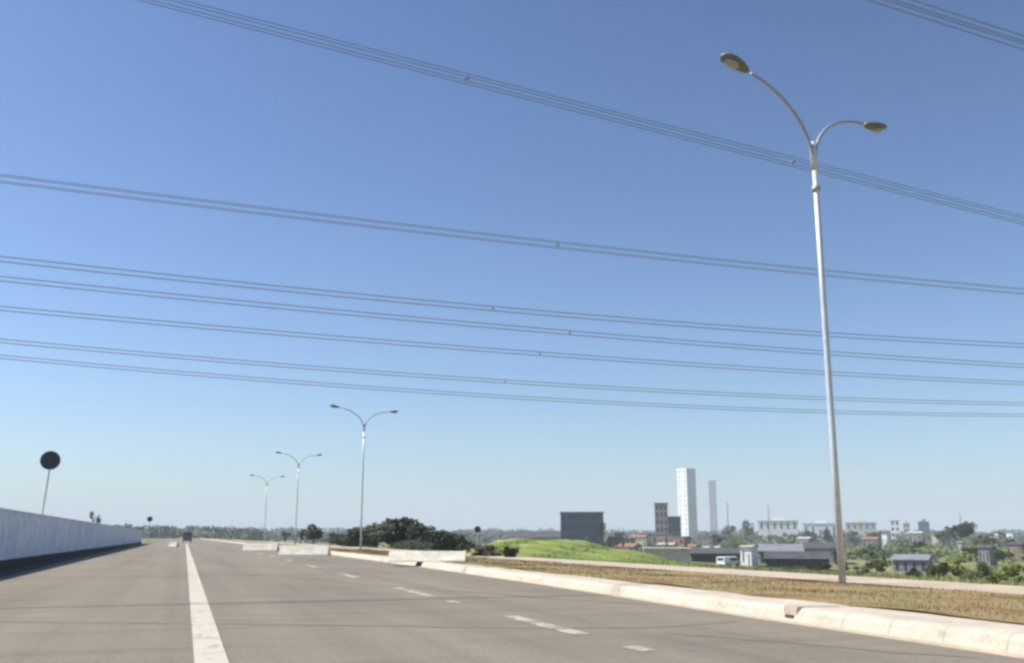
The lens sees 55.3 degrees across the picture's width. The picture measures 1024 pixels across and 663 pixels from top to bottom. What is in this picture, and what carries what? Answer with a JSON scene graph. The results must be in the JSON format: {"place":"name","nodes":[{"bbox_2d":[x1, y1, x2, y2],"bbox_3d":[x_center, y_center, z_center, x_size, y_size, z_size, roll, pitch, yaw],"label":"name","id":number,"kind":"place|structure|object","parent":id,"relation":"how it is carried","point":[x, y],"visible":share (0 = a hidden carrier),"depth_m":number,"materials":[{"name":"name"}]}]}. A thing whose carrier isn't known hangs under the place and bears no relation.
{"place":"outdoors","nodes":[
{"label":"outdoors","id":0,"kind":"place"},
{"bbox_2d":[0,539,1023,662],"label":"road","id":1,"kind":"structure","parent":0,"point":[119,585],"depth_m":14.91,"materials":[{"name":"grey asphalt"}]},
{"bbox_2d":[0,508,141,569],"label":"boundary wall","id":2,"kind":"structure","parent":1,"relation":"on","point":[27,538],"depth_m":52.06,"materials":[{"name":"grey concrete"}]},
{"bbox_2d":[0,539,167,577],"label":"gutter","id":3,"kind":"object","parent":1,"relation":"on","point":[11,571],"visible":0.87,"depth_m":43.31,"materials":[{"name":"grey concrete"}]},
{"bbox_2d":[183,532,191,541],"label":"dark van","id":4,"kind":"object","parent":1,"relation":"on","point":[187,536],"visible":0.9,"depth_m":223.80,"materials":[{"name":"paint"}]},
{"bbox_2d":[186,544,228,662],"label":"solid line","id":5,"kind":"object","parent":1,"relation":"on","point":[208,647],"visible":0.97,"depth_m":13.77,"materials":[{"name":"paint"}]},
{"bbox_2d":[242,543,279,550],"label":"concrete barrier","id":6,"kind":"object","parent":1,"relation":"on","point":[260,546],"visible":0.96,"depth_m":89.15,"materials":[{"name":"white concrete"}]},
{"bbox_2d":[279,545,330,555],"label":"concrete barrier","id":7,"kind":"object","parent":1,"relation":"on","point":[304,550],"visible":0.98,"depth_m":66.75,"materials":[{"name":"white concrete"}]},
{"bbox_2d":[0,620,736,627],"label":"tar seam","id":8,"kind":"object","parent":1,"relation":"on","point":[631,626],"visible":0.99,"depth_m":14.18,"materials":[{"name":"black asphalt"}]},
{"bbox_2d":[247,551,655,650],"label":"lane marking","id":9,"kind":"object","parent":1,"relation":"on","point":[559,628],"visible":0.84,"depth_m":14.34,"materials":[{"name":"paint"}]},
{"bbox_2d":[205,539,1023,654],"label":"kerb","id":10,"kind":"structure","parent":1,"relation":"on","point":[991,635],"depth_m":14.82,"materials":[{"name":"beige concrete"}]},
{"bbox_2d":[784,605,836,617],"bbox_3d":[4.586,4.310,14.974,0.795,0.210,0.400,4,-12,-16],"label":"drain inlet","id":11,"kind":"object","parent":10,"relation":"in","point":[792,610],"visible":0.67,"depth_m":14.87,"materials":[{"name":"concrete"}]},
{"bbox_2d":[213,540,1023,658],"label":"kerb apron","id":12,"kind":"object","parent":1,"relation":"on","point":[1008,654],"visible":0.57,"depth_m":14.19,"materials":[{"name":"concrete"}]},
{"bbox_2d":[661,631,974,657],"bbox_3d":[3.404,3.718,11.642,4.152,0.001,0.247,-11,-16,43],"label":"tar seam","id":13,"kind":"object","parent":1,"relation":"on","point":[826,645],"visible":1,"depth_m":11.34,"materials":[{"name":"black asphalt"}]},
{"bbox_2d":[0,0,1023,532],"label":"sky","id":14,"kind":"structure","parent":0,"point":[134,95],"materials":[{"name":"blue"}]},
{"bbox_2d":[0,174,1023,293],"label":"power line","id":15,"kind":"object","parent":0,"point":[556,244],"visible":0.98,"depth_m":62.88,"materials":[{"name":"metal"}]},
{"bbox_2d":[4,256,1023,347],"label":"power line","id":16,"kind":"object","parent":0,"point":[492,308],"visible":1,"depth_m":83.25,"materials":[{"name":"metal"}]},
{"bbox_2d":[138,0,1023,224],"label":"power line","id":17,"kind":"object","parent":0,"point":[466,79],"visible":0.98,"depth_m":48.55,"materials":[{"name":"metal"}]},
{"bbox_2d":[142,528,1023,623],"bbox_3d":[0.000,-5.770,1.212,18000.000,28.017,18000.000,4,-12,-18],"label":"terrain","id":18,"kind":"structure","parent":0,"point":[859,562],"depth_m":165.48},
{"bbox_2d":[40,451,60,513],"bbox_3d":[-24.664,9.226,51.726,0.994,5.769,0.116,6,-13,-25],"label":"round sign","id":19,"kind":"object","parent":18,"relation":"on","point":[50,460],"visible":0.86,"depth_m":52.11,"materials":[{"name":"metal"}]},
{"bbox_2d":[105,523,451,542],"bbox_3d":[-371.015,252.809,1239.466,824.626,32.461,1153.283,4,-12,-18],"label":"woods","id":20,"kind":"object","parent":18,"relation":"on","point":[202,531],"visible":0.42,"depth_m":794.06,"materials":[{"name":"green plant"}]},
{"bbox_2d":[303,524,323,544],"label":"tree","id":21,"kind":"object","parent":18,"relation":"on","point":[316,533],"visible":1,"depth_m":143.65,"materials":[{"name":"green plant"}]},
{"bbox_2d":[328,534,343,545],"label":"tree","id":22,"kind":"object","parent":18,"relation":"on","point":[335,539],"visible":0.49,"depth_m":113.09,"materials":[{"name":"green plant"}]},
{"bbox_2d":[339,526,372,545],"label":"tree","id":23,"kind":"object","parent":18,"relation":"on","point":[353,533],"visible":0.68,"depth_m":107.69,"materials":[{"name":"green plant"}]},
{"bbox_2d":[337,540,384,546],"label":"shrub","id":24,"kind":"object","parent":18,"relation":"on","point":[365,543],"visible":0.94,"depth_m":100.24,"materials":[{"name":"green plant"}]},
{"bbox_2d":[362,522,394,547],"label":"tree","id":25,"kind":"object","parent":18,"relation":"on","point":[379,532],"visible":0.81,"depth_m":112.38,"materials":[{"name":"green plant"}]},
{"bbox_2d":[378,517,421,548],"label":"tree","id":26,"kind":"object","parent":18,"relation":"on","point":[401,525],"visible":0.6,"depth_m":115.22,"materials":[{"name":"green plant"}]},
{"bbox_2d":[382,540,432,549],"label":"shrub","id":27,"kind":"object","parent":18,"relation":"on","point":[409,544],"visible":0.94,"depth_m":102.06,"materials":[{"name":"green plant"}]},
{"bbox_2d":[405,523,438,549],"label":"tree","id":28,"kind":"object","parent":18,"relation":"on","point":[419,533],"visible":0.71,"depth_m":113.13,"materials":[{"name":"green plant"}]},
{"bbox_2d":[428,530,458,550],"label":"tree","id":29,"kind":"object","parent":18,"relation":"on","point":[440,536],"visible":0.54,"depth_m":116.83,"materials":[{"name":"green plant"}]},
{"bbox_2d":[429,538,466,550],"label":"shrub","id":30,"kind":"object","parent":18,"relation":"on","point":[446,545],"visible":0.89,"depth_m":100.66,"materials":[{"name":"green plant"}]},
{"bbox_2d":[452,533,471,550],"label":"tree","id":31,"kind":"object","parent":18,"relation":"on","point":[461,537],"visible":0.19,"depth_m":121.39,"materials":[{"name":"green plant"}]},
{"bbox_2d":[456,542,476,551],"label":"shrub","id":32,"kind":"object","parent":18,"relation":"on","point":[462,547],"visible":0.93,"depth_m":87.64,"materials":[{"name":"green plant"}]},
{"bbox_2d":[470,544,502,555],"bbox_3d":[-1.187,11.968,52.736,2.114,1.017,1.960,-11,-16,43],"label":"shrub","id":33,"kind":"object","parent":18,"relation":"on","point":[485,550],"visible":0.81,"depth_m":52.53,"materials":[{"name":"green plant"}]},
{"bbox_2d":[502,546,518,559],"bbox_3d":[-0.136,11.393,49.762,0.776,0.922,1.022,-18,-22,56],"label":"shrub","id":34,"kind":"object","parent":18,"relation":"on","point":[508,551],"visible":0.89,"depth_m":49.67,"materials":[{"name":"green plant"}]},
{"bbox_2d":[0,306,1021,384],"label":"power line","id":35,"kind":"object","parent":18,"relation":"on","point":[482,347],"visible":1,"depth_m":100.54,"materials":[{"name":"metal"}]},
{"bbox_2d":[0,276,1023,367],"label":"power line","id":36,"kind":"object","parent":18,"relation":"on","point":[569,332],"visible":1,"depth_m":90.34,"materials":[{"name":"metal"}]},
{"bbox_2d":[0,339,1023,404],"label":"power line","id":37,"kind":"object","parent":18,"relation":"on","point":[479,378],"visible":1,"depth_m":117.66,"materials":[{"name":"metal"}]},
{"bbox_2d":[0,355,1023,416],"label":"power line","id":38,"kind":"object","parent":18,"relation":"on","point":[473,393],"visible":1,"depth_m":127.46,"materials":[{"name":"metal"}]},
{"bbox_2d":[506,531,558,539],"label":"warehouse","id":39,"kind":"structure","parent":18,"relation":"on","point":[552,535],"depth_m":464.56,"materials":[{"name":"grey metal"}]},
{"bbox_2d":[560,512,603,545],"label":"office block","id":40,"kind":"structure","parent":18,"relation":"on","point":[578,525],"depth_m":410.85,"materials":[{"name":"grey glass"}]},
{"bbox_2d":[466,538,709,567],"bbox_3d":[5.689,16.094,68.965,26.000,2.995,40.000,-1,-12,3],"label":"grass mound","id":41,"kind":"object","parent":18,"relation":"on","point":[544,546],"depth_m":60.37,"materials":[{"name":"green plant"}]},
{"bbox_2d":[595,522,605,544],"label":"tree","id":42,"kind":"object","parent":18,"relation":"on","point":[601,532],"visible":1,"depth_m":390.77,"materials":[{"name":"green plant"}]},
{"bbox_2d":[607,537,626,547],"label":"house","id":43,"kind":"structure","parent":18,"relation":"on","point":[611,541],"depth_m":418.80,"materials":[{"name":"ceramic"}]},
{"bbox_2d":[211,539,1023,623],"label":"verge","id":44,"kind":"structure","parent":18,"relation":"on","point":[824,597],"depth_m":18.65,"materials":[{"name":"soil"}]},
{"bbox_2d":[276,452,321,544],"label":"street lamp","id":45,"kind":"object","parent":44,"relation":"on","point":[297,489],"visible":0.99,"depth_m":126.43,"materials":[{"name":"metal"}]},
{"bbox_2d":[330,404,397,549],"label":"street lamp","id":46,"kind":"object","parent":44,"relation":"on","point":[364,424],"visible":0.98,"depth_m":81.71,"materials":[{"name":"metal"}]},
{"bbox_2d":[388,551,466,561],"bbox_3d":[-3.664,9.786,42.556,3.330,0.438,1.228,0,-12,0],"label":"concrete barrier","id":47,"kind":"object","parent":44,"relation":"on","point":[419,556],"visible":0.94,"depth_m":42.19,"materials":[{"name":"white concrete"}]},
{"bbox_2d":[720,52,886,583],"bbox_3d":[7.329,-0.144,22.872,6.585,11.784,0.391,9,-15,-37],"label":"street lamp","id":48,"kind":"object","parent":44,"relation":"on","point":[732,61],"visible":0.98,"depth_m":22.68,"materials":[{"name":"metal"}]},
{"bbox_2d":[221,539,1023,594],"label":"footpath","id":49,"kind":"structure","parent":18,"relation":"on","point":[1010,589],"depth_m":26.17,"materials":[{"name":"concrete"}]},
{"bbox_2d":[614,543,642,551],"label":"house","id":50,"kind":"structure","parent":18,"relation":"on","point":[628,546],"depth_m":340.59,"materials":[{"name":"ceramic"}]},
{"bbox_2d":[629,535,647,542],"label":"house","id":51,"kind":"structure","parent":18,"relation":"on","point":[632,538],"depth_m":447.22,"materials":[{"name":"brick"}]},
{"bbox_2d":[635,539,651,550],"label":"house","id":52,"kind":"structure","parent":18,"relation":"on","point":[643,542],"depth_m":368.56,"materials":[{"name":"beige paint"}]},
{"bbox_2d":[654,503,667,532],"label":"apartment block","id":53,"kind":"structure","parent":18,"relation":"on","point":[661,517],"depth_m":602.35,"materials":[{"name":"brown concrete"}]},
{"bbox_2d":[651,533,672,544],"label":"house","id":54,"kind":"structure","parent":18,"relation":"on","point":[660,537],"depth_m":484.08,"materials":[{"name":"grey paint"}]},
{"bbox_2d":[643,547,690,562],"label":"concrete building","id":55,"kind":"structure","parent":18,"relation":"on","point":[679,553],"depth_m":144.46,"materials":[{"name":"grey concrete"}]},
{"bbox_2d":[668,516,680,535],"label":"apartment block","id":56,"kind":"structure","parent":18,"relation":"on","point":[674,525],"depth_m":619.59,"materials":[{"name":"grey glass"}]},
{"bbox_2d":[668,536,690,545],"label":"house","id":57,"kind":"structure","parent":18,"relation":"on","point":[678,540],"depth_m":453.86,"materials":[{"name":"paint"}]},
{"bbox_2d":[676,468,697,542],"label":"tower block","id":58,"kind":"structure","parent":18,"relation":"on","point":[686,489],"depth_m":875.19,"materials":[{"name":"white concrete"}]},
{"bbox_2d":[365,547,1023,585],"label":"slope grass","id":59,"kind":"structure","parent":18,"relation":"on","point":[851,573],"depth_m":45.96,"materials":[{"name":"green plant"}]},
{"bbox_2d":[698,538,716,547],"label":"house","id":60,"kind":"structure","parent":18,"relation":"on","point":[706,541],"depth_m":403.50,"materials":[{"name":"grey paint"}]},
{"bbox_2d":[708,480,717,530],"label":"tower block","id":61,"kind":"structure","parent":18,"relation":"on","point":[713,506],"depth_m":3185.74,"materials":[{"name":"grey concrete"}]},
{"bbox_2d":[690,548,739,562],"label":"shed","id":62,"kind":"structure","parent":18,"relation":"on","point":[705,554],"depth_m":191.59,"materials":[{"name":"grey metal"}]},
{"bbox_2d":[720,524,736,540],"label":"tree","id":63,"kind":"object","parent":18,"relation":"on","point":[726,528],"visible":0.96,"depth_m":572.51,"materials":[{"name":"green plant"}]},
{"bbox_2d":[716,556,740,565],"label":"white car","id":64,"kind":"object","parent":18,"relation":"on","point":[729,560],"visible":0.88,"depth_m":152.87,"materials":[{"name":"paint"}]},
{"bbox_2d":[725,536,745,547],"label":"tree","id":65,"kind":"object","parent":18,"relation":"on","point":[735,541],"visible":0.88,"depth_m":361.57,"materials":[{"name":"green plant"}]},
{"bbox_2d":[450,527,1023,545],"bbox_3d":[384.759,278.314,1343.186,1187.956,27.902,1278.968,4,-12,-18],"label":"woods","id":66,"kind":"object","parent":18,"relation":"on","point":[491,535],"visible":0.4,"depth_m":956.55,"materials":[{"name":"green plant"}]},
{"bbox_2d":[741,520,754,541],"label":"tree","id":67,"kind":"object","parent":18,"relation":"on","point":[745,529],"visible":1,"depth_m":590.24,"materials":[{"name":"green plant"}]},
{"bbox_2d":[739,545,758,565],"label":"house","id":68,"kind":"structure","parent":18,"relation":"on","point":[749,555],"depth_m":161.66,"materials":[{"name":"white paint"}]},
{"bbox_2d":[757,518,798,542],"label":"commercial building","id":69,"kind":"structure","parent":18,"relation":"on","point":[779,526],"depth_m":947.31,"materials":[{"name":"white concrete"}]},
{"bbox_2d":[775,534,796,543],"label":"tree","id":70,"kind":"object","parent":18,"relation":"on","point":[784,540],"visible":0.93,"depth_m":489.33,"materials":[{"name":"green plant"}]},
{"bbox_2d":[764,551,830,570],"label":"warehouse","id":71,"kind":"structure","parent":18,"relation":"on","point":[790,559],"depth_m":150.51,"materials":[{"name":"grey metal"}]},
{"bbox_2d":[796,537,814,543],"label":"house","id":72,"kind":"structure","parent":18,"relation":"on","point":[799,540],"depth_m":470.41,"materials":[{"name":"white paint"}]},
{"bbox_2d":[801,530,816,537],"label":"tree","id":73,"kind":"object","parent":18,"relation":"on","point":[809,534],"visible":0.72,"depth_m":597.87,"materials":[{"name":"green plant"}]},
{"bbox_2d":[604,540,1023,561],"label":"valley scrub","id":74,"kind":"object","parent":18,"relation":"on","point":[935,552],"visible":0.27,"depth_m":314.71,"materials":[{"name":"green plant"}]},
{"bbox_2d":[802,521,835,541],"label":"commercial building","id":75,"kind":"structure","parent":18,"relation":"on","point":[817,527],"depth_m":1077.27,"materials":[{"name":"white concrete"}]},
{"bbox_2d":[802,542,836,563],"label":"warehouse","id":76,"kind":"structure","parent":18,"relation":"on","point":[831,547],"depth_m":224.69,"materials":[{"name":"grey metal"}]},
{"bbox_2d":[806,563,832,570],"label":"shrub","id":77,"kind":"object","parent":18,"relation":"on","point":[825,566],"visible":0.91,"depth_m":102.04,"materials":[{"name":"green plant"}]},
{"bbox_2d":[821,529,833,541],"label":"tree","id":78,"kind":"object","parent":18,"relation":"on","point":[825,533],"visible":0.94,"depth_m":614.41,"materials":[{"name":"green plant"}]},
{"bbox_2d":[847,530,859,543],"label":"tree","id":79,"kind":"object","parent":18,"relation":"on","point":[851,538],"visible":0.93,"depth_m":592.17,"materials":[{"name":"green plant"}]},
{"bbox_2d":[845,520,876,536],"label":"commercial building","id":80,"kind":"structure","parent":18,"relation":"on","point":[860,527],"depth_m":1156.56,"materials":[{"name":"white concrete"}]},
{"bbox_2d":[852,565,869,574],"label":"shrub","id":81,"kind":"object","parent":18,"relation":"on","point":[865,569],"visible":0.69,"depth_m":82.45,"materials":[{"name":"green plant"}]},
{"bbox_2d":[854,547,877,562],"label":"tree","id":82,"kind":"object","parent":18,"relation":"on","point":[862,551],"visible":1,"depth_m":210.85,"materials":[{"name":"green plant"}]},
{"bbox_2d":[861,537,879,546],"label":"house","id":83,"kind":"structure","parent":18,"relation":"on","point":[865,541],"depth_m":479.42,"materials":[{"name":"paint"}]},
{"bbox_2d":[864,558,893,571],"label":"shrub","id":84,"kind":"object","parent":18,"relation":"on","point":[878,564],"visible":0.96,"depth_m":108.81,"materials":[{"name":"green plant"}]},
{"bbox_2d":[881,534,891,553],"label":"house","id":85,"kind":"structure","parent":18,"relation":"on","point":[886,538],"depth_m":440.33,"materials":[{"name":"white paint"}]},
{"bbox_2d":[890,518,899,541],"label":"apartment block","id":86,"kind":"structure","parent":18,"relation":"on","point":[894,525],"depth_m":960.89,"materials":[{"name":"white concrete"}]},
{"bbox_2d":[892,538,909,549],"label":"tree","id":87,"kind":"object","parent":18,"relation":"on","point":[900,541],"visible":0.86,"depth_m":380.97,"materials":[{"name":"green plant"}]},
{"bbox_2d":[903,521,909,538],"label":"apartment block","id":88,"kind":"structure","parent":18,"relation":"on","point":[906,527],"depth_m":1002.69,"materials":[{"name":"white concrete"}]},
{"bbox_2d":[890,554,933,572],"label":"shed","id":89,"kind":"structure","parent":18,"relation":"on","point":[908,562],"depth_m":149.73,"materials":[{"name":"grey metal"}]},
{"bbox_2d":[904,568,921,577],"bbox_3d":[26.073,15.692,63.238,1.056,0.858,1.050,8,-14,-35],"label":"shrub","id":90,"kind":"object","parent":18,"relation":"on","point":[913,571],"visible":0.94,"depth_m":63.12,"materials":[{"name":"green plant"}]},
{"bbox_2d":[908,531,923,545],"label":"house","id":91,"kind":"structure","parent":18,"relation":"on","point":[916,536],"depth_m":635.67,"materials":[{"name":"white paint"}]},
{"bbox_2d":[918,519,929,537],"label":"apartment block","id":92,"kind":"structure","parent":18,"relation":"on","point":[923,524],"depth_m":1087.48,"materials":[{"name":"grey concrete"}]},
{"bbox_2d":[925,565,935,577],"bbox_3d":[25.389,14.657,59.122,0.660,1.021,0.932,-9,-15,37],"label":"shrub","id":93,"kind":"object","parent":18,"relation":"on","point":[931,572],"visible":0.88,"depth_m":59.01,"materials":[{"name":"green plant"}]},
{"bbox_2d":[925,561,951,578],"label":"shrub","id":94,"kind":"object","parent":18,"relation":"on","point":[942,569],"visible":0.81,"depth_m":67.92,"materials":[{"name":"green plant"}]},
{"bbox_2d":[937,520,977,540],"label":"tree","id":95,"kind":"object","parent":18,"relation":"on","point":[965,529],"visible":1,"depth_m":427.96,"materials":[{"name":"green plant"}]},
{"bbox_2d":[943,551,976,578],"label":"shrub","id":96,"kind":"object","parent":18,"relation":"on","point":[956,569],"visible":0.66,"depth_m":84.21,"materials":[{"name":"green plant"}]},
{"bbox_2d":[961,547,977,561],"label":"tree","id":97,"kind":"object","parent":18,"relation":"on","point":[973,550],"visible":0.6,"depth_m":247.19,"materials":[{"name":"green plant"}]},
{"bbox_2d":[960,568,982,579],"bbox_3d":[23.989,12.810,51.312,1.187,0.756,1.179,2,-12,-10],"label":"shrub","id":98,"kind":"object","parent":18,"relation":"on","point":[970,572],"visible":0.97,"depth_m":51.05,"materials":[{"name":"green plant"}]},
{"bbox_2d":[971,533,994,545],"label":"tree","id":99,"kind":"object","parent":18,"relation":"on","point":[986,539],"visible":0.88,"depth_m":415.77,"materials":[{"name":"green plant"}]},
{"bbox_2d":[976,546,997,565],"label":"house","id":100,"kind":"structure","parent":18,"relation":"on","point":[985,553],"depth_m":220.84,"materials":[{"name":"grey concrete"}]},
{"bbox_2d":[974,561,999,580],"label":"shrub","id":101,"kind":"object","parent":18,"relation":"on","point":[982,568],"visible":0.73,"depth_m":70.14,"materials":[{"name":"green plant"}]},
{"bbox_2d":[990,532,1005,547],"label":"tree","id":102,"kind":"object","parent":18,"relation":"on","point":[994,541],"visible":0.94,"depth_m":403.85,"materials":[{"name":"green plant"}]},
{"bbox_2d":[987,574,1009,583],"bbox_3d":[19.149,9.790,38.485,0.886,0.494,0.668,-2,-12,8],"label":"shrub","id":103,"kind":"object","parent":18,"relation":"on","point":[993,577],"visible":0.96,"depth_m":38.40,"materials":[{"name":"green plant"}]},
{"bbox_2d":[991,549,1013,566],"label":"tree","id":104,"kind":"object","parent":18,"relation":"on","point":[1001,554],"visible":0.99,"depth_m":210.31,"materials":[{"name":"green plant"}]},
{"bbox_2d":[995,561,1023,581],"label":"shrub","id":105,"kind":"object","parent":18,"relation":"on","point":[1010,570],"visible":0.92,"depth_m":53.91,"materials":[{"name":"green plant"}]},
{"bbox_2d":[1004,542,1023,560],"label":"house","id":106,"kind":"structure","parent":18,"relation":"on","point":[1015,546],"depth_m":288.21,"materials":[{"name":"paint"}]},
{"bbox_2d":[758,544,803,563],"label":"warehouse","id":107,"kind":"structure","parent":0,"point":[762,548],"depth_m":201.50,"materials":[{"name":"grey metal"}]},
{"bbox_2d":[867,0,1023,49],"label":"power line","id":108,"kind":"object","parent":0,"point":[955,22],"visible":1,"depth_m":38.84,"materials":[{"name":"metal"}]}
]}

